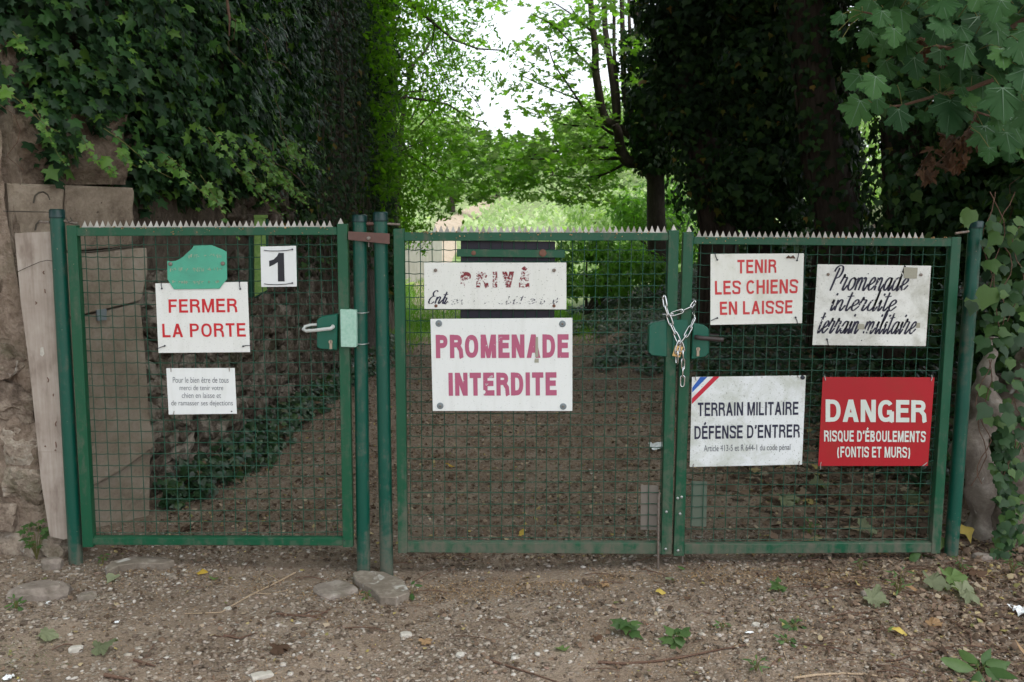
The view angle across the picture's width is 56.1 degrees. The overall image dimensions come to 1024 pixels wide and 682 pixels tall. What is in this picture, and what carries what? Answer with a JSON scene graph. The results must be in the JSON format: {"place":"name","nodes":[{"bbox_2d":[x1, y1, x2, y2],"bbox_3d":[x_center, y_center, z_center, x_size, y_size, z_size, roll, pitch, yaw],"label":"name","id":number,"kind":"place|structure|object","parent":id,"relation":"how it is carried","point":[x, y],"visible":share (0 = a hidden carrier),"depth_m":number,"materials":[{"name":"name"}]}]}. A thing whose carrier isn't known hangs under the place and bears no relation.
{"place":"outdoors","nodes":[
{"label":"outdoors","id":0,"kind":"place"},
{"bbox_2d":[411,196,501,318],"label":"track","id":1,"kind":"structure","parent":0,"point":[450,245],"depth_m":37.17,"materials":[{"name":"soil"}]},
{"bbox_2d":[0,224,1023,681],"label":"ground","id":2,"kind":"structure","parent":0,"point":[592,656],"depth_m":4.12,"materials":[{"name":"soil"}]},
{"bbox_2d":[4,594,26,610],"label":"weed","id":3,"kind":"object","parent":2,"relation":"on","point":[15,603],"visible":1,"depth_m":3.73,"materials":[{"name":"green plant"}]},
{"bbox_2d":[16,518,48,559],"bbox_3d":[-2.120,0.890,4.271,0.146,0.174,0.132,2,7,16],"label":"ivy plantlet","id":4,"kind":"object","parent":2,"relation":"on","point":[43,533],"visible":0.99,"depth_m":4.26,"materials":[{"name":"green plant"}]},
{"bbox_2d":[6,580,72,602],"bbox_3d":[-1.907,1.030,3.879,0.224,0.096,0.136,-1,7,-11],"label":"rock","id":5,"kind":"object","parent":2,"relation":"on","point":[41,590],"visible":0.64,"depth_m":3.84,"materials":[{"name":"stone"}]},
{"bbox_2d":[0,38,78,558],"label":"rubble wall","id":6,"kind":"structure","parent":2,"relation":"on","point":[22,503],"depth_m":4.28,"materials":[{"name":"stone"}]},
{"bbox_2d":[35,627,58,640],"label":"fallen leaf","id":7,"kind":"object","parent":2,"relation":"on","point":[45,634],"visible":1,"depth_m":3.47,"materials":[{"name":"plant"}]},
{"bbox_2d":[41,556,63,570],"bbox_3d":[-2.007,0.983,4.196,0.083,0.072,0.056,-1,7,-6],"label":"rock","id":8,"kind":"object","parent":2,"relation":"on","point":[51,563],"visible":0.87,"depth_m":4.17,"materials":[{"name":"stone"}]},
{"bbox_2d":[49,209,82,565],"bbox_3d":[-1.931,0.242,4.167,0.066,1.615,0.066,0,7,0],"label":"gate post","id":9,"kind":"object","parent":2,"relation":"on","point":[65,370],"visible":0.89,"depth_m":4.14,"materials":[{"name":"metal"}]},
{"bbox_2d":[15,231,81,539],"bbox_3d":[-2.020,0.205,4.190,0.214,1.362,0.025,0,7,0],"label":"board","id":10,"kind":"object","parent":9,"relation":"attached to","point":[36,294],"visible":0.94,"depth_m":4.17,"materials":[{"name":"wood"}]},
{"bbox_2d":[39,217,357,546],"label":"pedestrian gate","id":11,"kind":"structure","parent":9,"relation":"attached to","point":[336,331],"depth_m":4.15,"materials":[{"name":"metal"}]},
{"bbox_2d":[167,245,226,288],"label":"sign","id":12,"kind":"object","parent":11,"relation":"attached to","point":[200,267],"visible":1,"depth_m":4.06,"materials":[{"name":"metal"}]},
{"bbox_2d":[166,367,236,414],"bbox_3d":[-1.335,0.213,4.126,0.296,0.210,0.008,0,7,0],"label":"sign","id":13,"kind":"object","parent":11,"relation":"attached to","point":[201,390],"visible":1,"depth_m":4.13,"materials":[{"name":"white metal"}]},
{"bbox_2d":[155,280,250,352],"bbox_3d":[-1.317,-0.104,4.088,0.406,0.313,0.009,0,7,0],"label":"sign","id":14,"kind":"object","parent":11,"relation":"attached to","point":[202,320],"visible":1,"depth_m":4.09,"materials":[{"name":"white metal"}]},
{"bbox_2d":[260,246,296,286],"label":"sign","id":15,"kind":"object","parent":11,"relation":"attached to","point":[278,266],"visible":1,"depth_m":4.07,"materials":[{"name":"white metal"}]},
{"bbox_2d":[68,645,82,652],"bbox_3d":[-1.542,1.093,3.396,0.048,0.029,0.032,-3,7,-23],"label":"rock","id":16,"kind":"object","parent":2,"relation":"on","point":[74,649],"visible":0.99,"depth_m":3.38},
{"bbox_2d":[4,114,152,526],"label":"stone pier","id":17,"kind":"structure","parent":2,"relation":"on","point":[80,205],"depth_m":4.67,"materials":[{"name":"stone"}]},
{"bbox_2d":[77,590,96,601],"bbox_3d":[-1.703,1.033,3.848,0.072,0.051,0.048,-4,8,-28],"label":"rock","id":18,"kind":"object","parent":2,"relation":"on","point":[88,595],"visible":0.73,"depth_m":3.83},
{"bbox_2d":[91,638,117,655],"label":"fallen leaf","id":19,"kind":"object","parent":2,"relation":"on","point":[100,647],"visible":1,"depth_m":3.38,"materials":[{"name":"plant"}]},
{"bbox_2d":[103,672,132,680],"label":"stick","id":20,"kind":"object","parent":2,"relation":"on","point":[107,675],"visible":1,"depth_m":3.20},
{"bbox_2d":[105,557,173,574],"bbox_3d":[-1.645,0.991,4.225,0.283,0.062,0.149,-4,8,-33],"label":"concrete chunk","id":21,"kind":"object","parent":2,"relation":"on","point":[138,563],"visible":0.71,"depth_m":4.21,"materials":[{"name":"concrete"}]},
{"bbox_2d":[4,0,398,497],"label":"garden wall","id":22,"kind":"structure","parent":2,"relation":"on","point":[242,206],"depth_m":6.53,"materials":[{"name":"stone"}]},
{"bbox_2d":[0,0,338,239],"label":"ivy curtain","id":23,"kind":"object","parent":22,"relation":"hanging from","point":[171,159],"visible":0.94,"depth_m":5.00,"materials":[{"name":"green plant"}]},
{"bbox_2d":[195,178,240,212],"bbox_3d":[-1.681,-0.863,5.548,0.164,0.252,0.273,5,9,39],"label":"ivy sprig","id":24,"kind":"object","parent":22,"relation":"attached to","point":[218,193],"visible":0.6,"depth_m":5.51,"materials":[{"name":"green plant"}]},
{"bbox_2d":[245,213,285,297],"bbox_3d":[-1.605,-0.559,6.295,0.265,0.559,0.045,0,7,0],"label":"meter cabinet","id":25,"kind":"object","parent":22,"relation":"attached to","point":[255,250],"visible":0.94,"depth_m":6.29,"materials":[{"name":"metal"}]},
{"bbox_2d":[283,0,401,400],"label":"ivy","id":26,"kind":"object","parent":22,"relation":"attached to","point":[341,93],"visible":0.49,"depth_m":9.14,"materials":[{"name":"green plant"}]},
{"bbox_2d":[208,628,255,638],"bbox_3d":[-1.042,1.089,3.579,0.160,0.012,0.078,2,7,16],"label":"stick","id":27,"kind":"object","parent":2,"relation":"on","point":[230,636],"visible":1,"depth_m":3.55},
{"bbox_2d":[185,571,295,613],"bbox_3d":[-1.077,1.045,3.975,0.226,0.028,0.582,2,7,18],"label":"stick","id":28,"kind":"object","parent":2,"relation":"on","point":[252,593],"visible":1,"depth_m":3.97,"materials":[{"name":"wood"}]},
{"bbox_2d":[250,670,273,680],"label":"rock","id":29,"kind":"object","parent":2,"relation":"on","point":[258,675],"visible":1,"depth_m":3.25,"materials":[{"name":"stone"}]},
{"bbox_2d":[153,332,394,509],"bbox_3d":[-1.530,0.393,8.734,0.611,0.254,7.555,0,7,2],"label":"wall foot ivy","id":30,"kind":"object","parent":2,"relation":"on","point":[271,424],"depth_m":6.13,"materials":[{"name":"green plant"}]},
{"bbox_2d":[269,643,291,654],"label":"fallen leaf","id":31,"kind":"object","parent":2,"relation":"on","point":[279,649],"visible":1,"depth_m":3.43,"materials":[{"name":"plant"}]},
{"bbox_2d":[276,609,329,617],"bbox_3d":[-0.827,1.073,3.791,0.203,0.016,0.090,0,7,0],"label":"stick","id":32,"kind":"object","parent":2,"relation":"on","point":[277,613],"visible":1,"depth_m":3.77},
{"bbox_2d":[312,580,357,600],"bbox_3d":[-0.749,1.057,4.039,0.160,0.048,0.160,-5,8,-34],"label":"rock","id":33,"kind":"object","parent":2,"relation":"on","point":[339,589],"visible":0.89,"depth_m":4.01,"materials":[{"name":"stone"}]},
{"bbox_2d":[352,215,369,570],"bbox_3d":[-0.651,0.277,4.164,0.075,1.636,0.079,0,7,0],"label":"gate post","id":34,"kind":"object","parent":2,"relation":"on","point":[361,403],"visible":0.91,"depth_m":4.14,"materials":[{"name":"metal"}]},
{"bbox_2d":[348,222,389,246],"bbox_3d":[-0.608,-0.453,4.081,0.186,0.105,0.094,0,7,0],"label":"post clamp","id":35,"kind":"object","parent":34,"relation":"attached to","point":[383,238],"visible":1,"depth_m":4.04,"materials":[{"name":"brown metal"}]},
{"bbox_2d":[352,3,375,356],"bbox_3d":[-1.702,-2.050,11.036,0.208,4.606,0.208,7,9,45],"label":"bare trunk tree","id":36,"kind":"object","parent":2,"relation":"on","point":[371,336],"visible":0.19,"depth_m":11.17,"materials":[{"name":"grey plant"}]},
{"bbox_2d":[340,0,412,302],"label":"ivy clad tree","id":37,"kind":"object","parent":2,"relation":"on","point":[391,259],"visible":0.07,"depth_m":11.79,"materials":[{"name":"green plant"}]},
{"bbox_2d":[353,570,409,605],"bbox_3d":[-0.547,1.047,4.066,0.170,0.061,0.360,-5,8,-35],"label":"concrete chunk","id":38,"kind":"object","parent":2,"relation":"on","point":[386,588],"visible":0.74,"depth_m":4.02,"materials":[{"name":"concrete"}]},
{"bbox_2d":[373,212,392,575],"bbox_3d":[-0.558,0.269,4.170,0.066,1.646,0.066,0,7,0],"label":"gate post","id":39,"kind":"object","parent":2,"relation":"on","point":[380,219],"visible":0.89,"depth_m":4.14,"materials":[{"name":"metal"}]},
{"bbox_2d":[387,222,678,568],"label":"double gate","id":40,"kind":"structure","parent":39,"relation":"attached to","point":[508,246],"depth_m":4.15,"materials":[{"name":"metal"}]},
{"bbox_2d":[424,263,565,308],"bbox_3d":[-0.071,-0.233,4.072,0.604,0.199,0.011,0,7,0],"label":"sign","id":41,"kind":"object","parent":40,"relation":"attached to","point":[494,285],"visible":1,"depth_m":4.07,"materials":[{"name":"metal"}]},
{"bbox_2d":[430,318,571,410],"bbox_3d":[-0.044,0.102,4.111,0.608,0.403,0.011,0,7,0],"label":"sign","id":42,"kind":"object","parent":40,"relation":"attached to","point":[503,364],"visible":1,"depth_m":4.11,"materials":[{"name":"white metal"}]},
{"bbox_2d":[388,246,394,333],"bbox_3d":[-1.801,-2.329,13.420,0.326,4.611,0.326,7,9,45],"label":"bare trunk tree","id":43,"kind":"object","parent":2,"relation":"on","point":[390,319],"visible":0.04,"depth_m":13.54,"materials":[{"name":"grey plant"}]},
{"bbox_2d":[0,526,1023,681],"bbox_3d":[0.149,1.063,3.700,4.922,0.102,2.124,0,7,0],"label":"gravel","id":44,"kind":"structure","parent":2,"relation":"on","point":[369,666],"depth_m":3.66,"materials":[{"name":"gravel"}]},
{"bbox_2d":[489,659,557,681],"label":"stick","id":45,"kind":"object","parent":2,"relation":"on","point":[506,665],"visible":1,"depth_m":3.30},
{"bbox_2d":[52,534,1023,681],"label":"twig scatter","id":46,"kind":"object","parent":2,"relation":"on","point":[947,647],"visible":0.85,"depth_m":3.73,"materials":[{"name":"wood"}]},
{"bbox_2d":[60,558,1023,605],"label":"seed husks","id":47,"kind":"object","parent":2,"relation":"on","point":[843,577],"visible":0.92,"depth_m":4.07},
{"bbox_2d":[405,568,679,590],"bbox_3d":[0.130,1.034,4.167,1.199,0.077,0.228,0,7,0],"label":"threshold","id":48,"kind":"object","parent":2,"relation":"on","point":[557,575],"visible":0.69,"depth_m":4.18,"materials":[{"name":"concrete"}]},
{"bbox_2d":[107,323,991,562],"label":"leaf litter","id":49,"kind":"object","parent":2,"relation":"on","point":[608,534],"visible":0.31,"depth_m":5.61,"materials":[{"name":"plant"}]},
{"bbox_2d":[609,618,642,638],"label":"weed","id":50,"kind":"object","parent":2,"relation":"on","point":[625,626],"visible":1,"depth_m":3.53,"materials":[{"name":"green plant"}]},
{"bbox_2d":[598,644,746,664],"bbox_3d":[0.567,1.099,3.349,0.541,0.035,0.046,-1,7,-8],"label":"stick","id":51,"kind":"object","parent":2,"relation":"on","point":[639,662],"visible":1,"depth_m":3.33,"materials":[{"name":"wood"}]},
{"bbox_2d":[657,625,690,648],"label":"weed","id":52,"kind":"object","parent":2,"relation":"on","point":[679,641],"visible":1,"depth_m":3.45,"materials":[{"name":"green plant"}]},
{"bbox_2d":[624,0,747,334],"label":"ivy clad tree","id":53,"kind":"object","parent":2,"relation":"on","point":[678,31],"visible":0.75,"depth_m":9.54,"materials":[{"name":"green plant"}]},
{"bbox_2d":[742,654,770,673],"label":"weed","id":54,"kind":"object","parent":2,"relation":"on","point":[754,663],"visible":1,"depth_m":3.22,"materials":[{"name":"green plant"}]},
{"bbox_2d":[769,576,787,591],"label":"weed","id":55,"kind":"object","parent":2,"relation":"on","point":[776,585],"visible":1,"depth_m":3.89,"materials":[{"name":"green plant"}]},
{"bbox_2d":[773,633,795,647],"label":"weed","id":56,"kind":"object","parent":2,"relation":"on","point":[782,642],"visible":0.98,"depth_m":3.42,"materials":[{"name":"green plant"}]},
{"bbox_2d":[698,0,875,358],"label":"ivy clad tree","id":57,"kind":"object","parent":2,"relation":"on","point":[776,79],"visible":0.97,"depth_m":8.31,"materials":[{"name":"green plant"}]},
{"bbox_2d":[776,492,800,505],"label":"fallen leaf","id":58,"kind":"object","parent":2,"relation":"on","point":[788,499],"visible":0.82,"depth_m":5.09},
{"bbox_2d":[566,220,1014,489],"bbox_3d":[3.108,-0.691,10.982,4.807,1.825,12.070,0,7,0],"label":"ground ivy","id":59,"kind":"object","parent":2,"relation":"on","point":[649,315],"visible":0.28,"depth_m":8.77,"materials":[{"name":"green plant"}]},
{"bbox_2d":[780,618,806,630],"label":"weed","id":60,"kind":"object","parent":2,"relation":"on","point":[786,626],"visible":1,"depth_m":3.54,"materials":[{"name":"green plant"}]},
{"bbox_2d":[665,13,932,268],"bbox_3d":[6.072,-3.869,13.175,7.888,7.595,8.958,0,7,0],"label":"thicket","id":61,"kind":"object","parent":2,"relation":"on","point":[693,217],"depth_m":15.73,"materials":[{"name":"green plant"}]},
{"bbox_2d":[738,4,874,258],"bbox_3d":[3.569,-3.447,12.518,2.442,5.633,2.825,3,7,21],"label":"ivy clad tree","id":62,"kind":"object","parent":2,"relation":"on","point":[764,249],"visible":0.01,"depth_m":12.22,"materials":[{"name":"green plant"}]},
{"bbox_2d":[809,474,829,488],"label":"fallen leaf","id":63,"kind":"object","parent":2,"relation":"on","point":[813,481],"visible":0.8,"depth_m":5.40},
{"bbox_2d":[794,672,880,679],"bbox_3d":[1.066,1.101,3.151,0.280,0.024,0.019,0,7,3],"label":"stick","id":64,"kind":"object","parent":2,"relation":"on","point":[814,675],"visible":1,"depth_m":3.15,"materials":[{"name":"wood"}]},
{"bbox_2d":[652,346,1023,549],"bbox_3d":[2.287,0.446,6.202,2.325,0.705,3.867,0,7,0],"label":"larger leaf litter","id":65,"kind":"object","parent":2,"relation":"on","point":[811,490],"visible":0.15,"depth_m":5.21,"materials":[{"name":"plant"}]},
{"bbox_2d":[824,0,875,259],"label":"ivy clad tree","id":66,"kind":"object","parent":2,"relation":"on","point":[861,145],"visible":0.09,"depth_m":8.70,"materials":[{"name":"green plant"}]},
{"bbox_2d":[857,516,876,534],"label":"fallen leaf","id":67,"kind":"object","parent":2,"relation":"on","point":[864,523],"visible":0.87,"depth_m":4.55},
{"bbox_2d":[863,584,890,607],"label":"fallen leaf","id":68,"kind":"object","parent":2,"relation":"on","point":[876,596],"visible":1,"depth_m":3.74,"materials":[{"name":"plant"}]},
{"bbox_2d":[883,567,915,595],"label":"weed","id":69,"kind":"object","parent":2,"relation":"on","point":[896,585],"visible":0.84,"depth_m":3.81,"materials":[{"name":"green plant"}]},
{"bbox_2d":[902,489,927,504],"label":"fallen leaf","id":70,"kind":"object","parent":2,"relation":"on","point":[914,499],"visible":0.83,"depth_m":5.04,"materials":[{"name":"plant"}]},
{"bbox_2d":[826,0,1023,367],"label":"ivy clad tree","id":71,"kind":"object","parent":2,"relation":"on","point":[891,142],"visible":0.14,"depth_m":7.15,"materials":[{"name":"green plant"}]},
{"bbox_2d":[925,617,942,626],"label":"fallen leaf","id":72,"kind":"object","parent":2,"relation":"on","point":[933,620],"visible":1,"depth_m":3.55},
{"bbox_2d":[921,570,951,590],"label":"fallen leaf","id":73,"kind":"object","parent":2,"relation":"on","point":[936,581],"visible":0.99,"depth_m":3.88,"materials":[{"name":"plant"}]},
{"bbox_2d":[850,13,1023,452],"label":"ivy hedge","id":74,"kind":"object","parent":2,"relation":"on","point":[1008,185],"visible":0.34,"depth_m":6.10,"materials":[{"name":"green plant"}]},
{"bbox_2d":[938,566,968,585],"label":"fallen leaf","id":75,"kind":"object","parent":2,"relation":"on","point":[952,574],"visible":0.83,"depth_m":3.96,"materials":[{"name":"plant"}]},
{"bbox_2d":[944,221,983,555],"bbox_3d":[1.972,0.247,4.197,0.092,1.535,0.066,0,7,0],"label":"gate post","id":76,"kind":"object","parent":2,"relation":"on","point":[963,389],"visible":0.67,"depth_m":4.17,"materials":[{"name":"metal"}]},
{"bbox_2d":[672,227,968,563],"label":"double gate","id":77,"kind":"structure","parent":76,"relation":"attached to","point":[696,342],"depth_m":4.15,"materials":[{"name":"metal"}]},
{"bbox_2d":[661,294,696,386],"bbox_3d":[0.713,-0.003,4.118,0.150,0.398,0.091,-1,7,-12],"label":"chain","id":78,"kind":"object","parent":77,"relation":"attached to","point":[675,332],"visible":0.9,"depth_m":4.08,"materials":[{"name":"metal"}]},
{"bbox_2d":[690,375,805,468],"bbox_3d":[1.016,0.350,4.137,0.489,0.408,0.011,0,7,0],"label":"sign","id":79,"kind":"object","parent":77,"relation":"attached to","point":[747,420],"visible":1,"depth_m":4.14,"materials":[{"name":"metal"}]},
{"bbox_2d":[710,252,803,324],"bbox_3d":[1.038,-0.222,4.074,0.397,0.310,0.009,0,7,0],"label":"sign","id":80,"kind":"object","parent":77,"relation":"attached to","point":[756,288],"visible":1,"depth_m":4.08,"materials":[{"name":"white metal"}]},
{"bbox_2d":[812,264,930,345],"bbox_3d":[1.530,-0.151,4.083,0.491,0.350,0.009,0,7,0],"label":"sign","id":81,"kind":"object","parent":77,"relation":"attached to","point":[874,305],"visible":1,"depth_m":4.08,"materials":[{"name":"white metal"}]},
{"bbox_2d":[818,375,934,468],"bbox_3d":[1.570,0.350,4.138,0.485,0.414,0.008,0,7,0],"label":"sign","id":82,"kind":"object","parent":77,"relation":"attached to","point":[875,421],"visible":1,"depth_m":4.14,"materials":[{"name":"metal"}]},
{"bbox_2d":[960,192,1023,560],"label":"climbing ivy","id":83,"kind":"object","parent":76,"relation":"attached to","point":[1008,447],"visible":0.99,"depth_m":4.17,"materials":[{"name":"green plant"}]},
{"bbox_2d":[951,580,976,596],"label":"fallen leaf","id":84,"kind":"object","parent":2,"relation":"on","point":[960,587],"visible":0.73,"depth_m":3.86,"materials":[{"name":"plant"}]},
{"bbox_2d":[960,524,973,542],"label":"fallen leaf","id":85,"kind":"object","parent":2,"relation":"on","point":[967,531],"visible":0.95,"depth_m":4.45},
{"bbox_2d":[960,588,979,604],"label":"fallen leaf","id":86,"kind":"object","parent":2,"relation":"on","point":[967,595],"visible":1,"depth_m":3.75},
{"bbox_2d":[965,567,986,579],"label":"fallen leaf","id":87,"kind":"object","parent":2,"relation":"on","point":[972,571],"visible":1,"depth_m":4.00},
{"bbox_2d":[940,648,1017,681],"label":"weed","id":88,"kind":"object","parent":2,"relation":"on","point":[997,671],"visible":1,"depth_m":3.17,"materials":[{"name":"green plant"}]},
{"bbox_2d":[971,552,993,562],"bbox_3d":[2.080,0.964,4.248,0.072,0.048,0.064,-2,7,-17],"label":"rock","id":89,"kind":"object","parent":2,"relation":"on","point":[985,557],"visible":0.65,"depth_m":4.22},
{"bbox_2d":[948,336,1023,544],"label":"ivied wall end","id":90,"kind":"structure","parent":2,"relation":"on","point":[982,520],"depth_m":4.45,"materials":[{"name":"stone"}]},
{"bbox_2d":[6,576,1023,681],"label":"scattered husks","id":91,"kind":"object","parent":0,"point":[616,631],"visible":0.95,"depth_m":3.57},
{"bbox_2d":[395,0,868,165],"label":"sky","id":92,"kind":"structure","parent":0,"point":[515,19],"materials":[{"name":"white"}]},
{"bbox_2d":[389,165,882,336],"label":"meadow","id":93,"kind":"structure","parent":0,"point":[530,215],"depth_m":47.38,"materials":[{"name":"plant"}]},
{"bbox_2d":[405,241,441,282],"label":"pale wall","id":94,"kind":"structure","parent":93,"relation":"on","point":[412,268],"depth_m":22.97,"materials":[{"name":"paint"}]},
{"bbox_2d":[397,105,483,190],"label":"tree","id":95,"kind":"object","parent":93,"relation":"on","point":[448,119],"visible":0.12,"depth_m":55.90,"materials":[{"name":"green plant"}]},
{"bbox_2d":[344,0,540,255],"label":"arching ash tree","id":96,"kind":"object","parent":93,"relation":"on","point":[419,13],"visible":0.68,"depth_m":13.35,"materials":[{"name":"green plant"}]},
{"bbox_2d":[406,144,495,211],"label":"tree","id":97,"kind":"object","parent":93,"relation":"on","point":[450,198],"visible":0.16,"depth_m":44.61,"materials":[{"name":"green plant"}]},
{"bbox_2d":[389,277,598,352],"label":"grass","id":98,"kind":"structure","parent":93,"relation":"on","point":[436,316],"depth_m":15.50,"materials":[{"name":"plant"}]},
{"bbox_2d":[442,134,557,195],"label":"tree","id":99,"kind":"object","parent":93,"relation":"on","point":[507,173],"visible":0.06,"depth_m":58.11,"materials":[{"name":"green plant"}]},
{"bbox_2d":[424,0,686,263],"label":"sycamore tree","id":100,"kind":"object","parent":93,"relation":"on","point":[643,145],"visible":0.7,"depth_m":14.33,"materials":[{"name":"green plant"}]},
{"bbox_2d":[544,110,625,173],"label":"tree","id":101,"kind":"object","parent":93,"relation":"on","point":[565,135],"visible":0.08,"depth_m":62.66,"materials":[{"name":"green plant"}]},
{"bbox_2d":[561,184,646,268],"bbox_3d":[2.537,-2.678,24.082,2.612,2.427,4.439,0,7,0],"label":"leafy shrub","id":102,"kind":"object","parent":93,"relation":"on","point":[600,219],"visible":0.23,"depth_m":23.16,"materials":[{"name":"green plant"}]},
{"bbox_2d":[555,231,665,313],"bbox_3d":[1.518,-1.040,15.208,2.134,1.394,3.879,0,7,0],"label":"nettle patch","id":103,"kind":"object","parent":93,"relation":"on","point":[627,268],"visible":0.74,"depth_m":14.12,"materials":[{"name":"green plant"}]},
{"bbox_2d":[562,88,686,185],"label":"tree","id":104,"kind":"object","parent":93,"relation":"on","point":[612,130],"visible":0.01,"depth_m":50.01,"materials":[{"name":"green plant"}]},
{"bbox_2d":[401,157,879,296],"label":"hillside undergrowth","id":105,"kind":"object","parent":93,"relation":"on","point":[525,221],"visible":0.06,"depth_m":40.31,"materials":[{"name":"plant"}]},
{"bbox_2d":[601,175,698,269],"bbox_3d":[2.709,-2.101,17.826,2.379,2.087,2.994,0,7,0],"label":"leafy shrub","id":106,"kind":"object","parent":93,"relation":"on","point":[632,215],"visible":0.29,"depth_m":17.27,"materials":[{"name":"green plant"}]},
{"bbox_2d":[858,116,881,204],"bbox_3d":[7.554,-4.044,20.349,2.749,4.510,4.165,1,7,10],"label":"leafy shrub","id":107,"kind":"object","parent":93,"relation":"on","point":[862,130],"visible":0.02,"depth_m":19.50,"materials":[{"name":"green plant"}]},
{"bbox_3d":[0.353,-3.870,7.381,15.416,8.881,10.027,0,7,0],"label":"canopy tree","id":108,"kind":"object","parent":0,"visible":0},
{"bbox_2d":[829,0,1023,164],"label":"maple branch","id":109,"kind":"object","parent":108,"relation":"attached to","point":[983,30],"visible":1,"depth_m":3.20,"materials":[{"name":"green plant"}]},
{"bbox_2d":[914,37,979,187],"bbox_3d":[1.633,-0.875,3.618,0.376,0.592,0.251,0,7,0],"label":"withered twig","id":110,"kind":"object","parent":109,"relation":"hanging from","point":[928,175],"visible":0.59,"depth_m":3.58,"materials":[{"name":"brown plant"}]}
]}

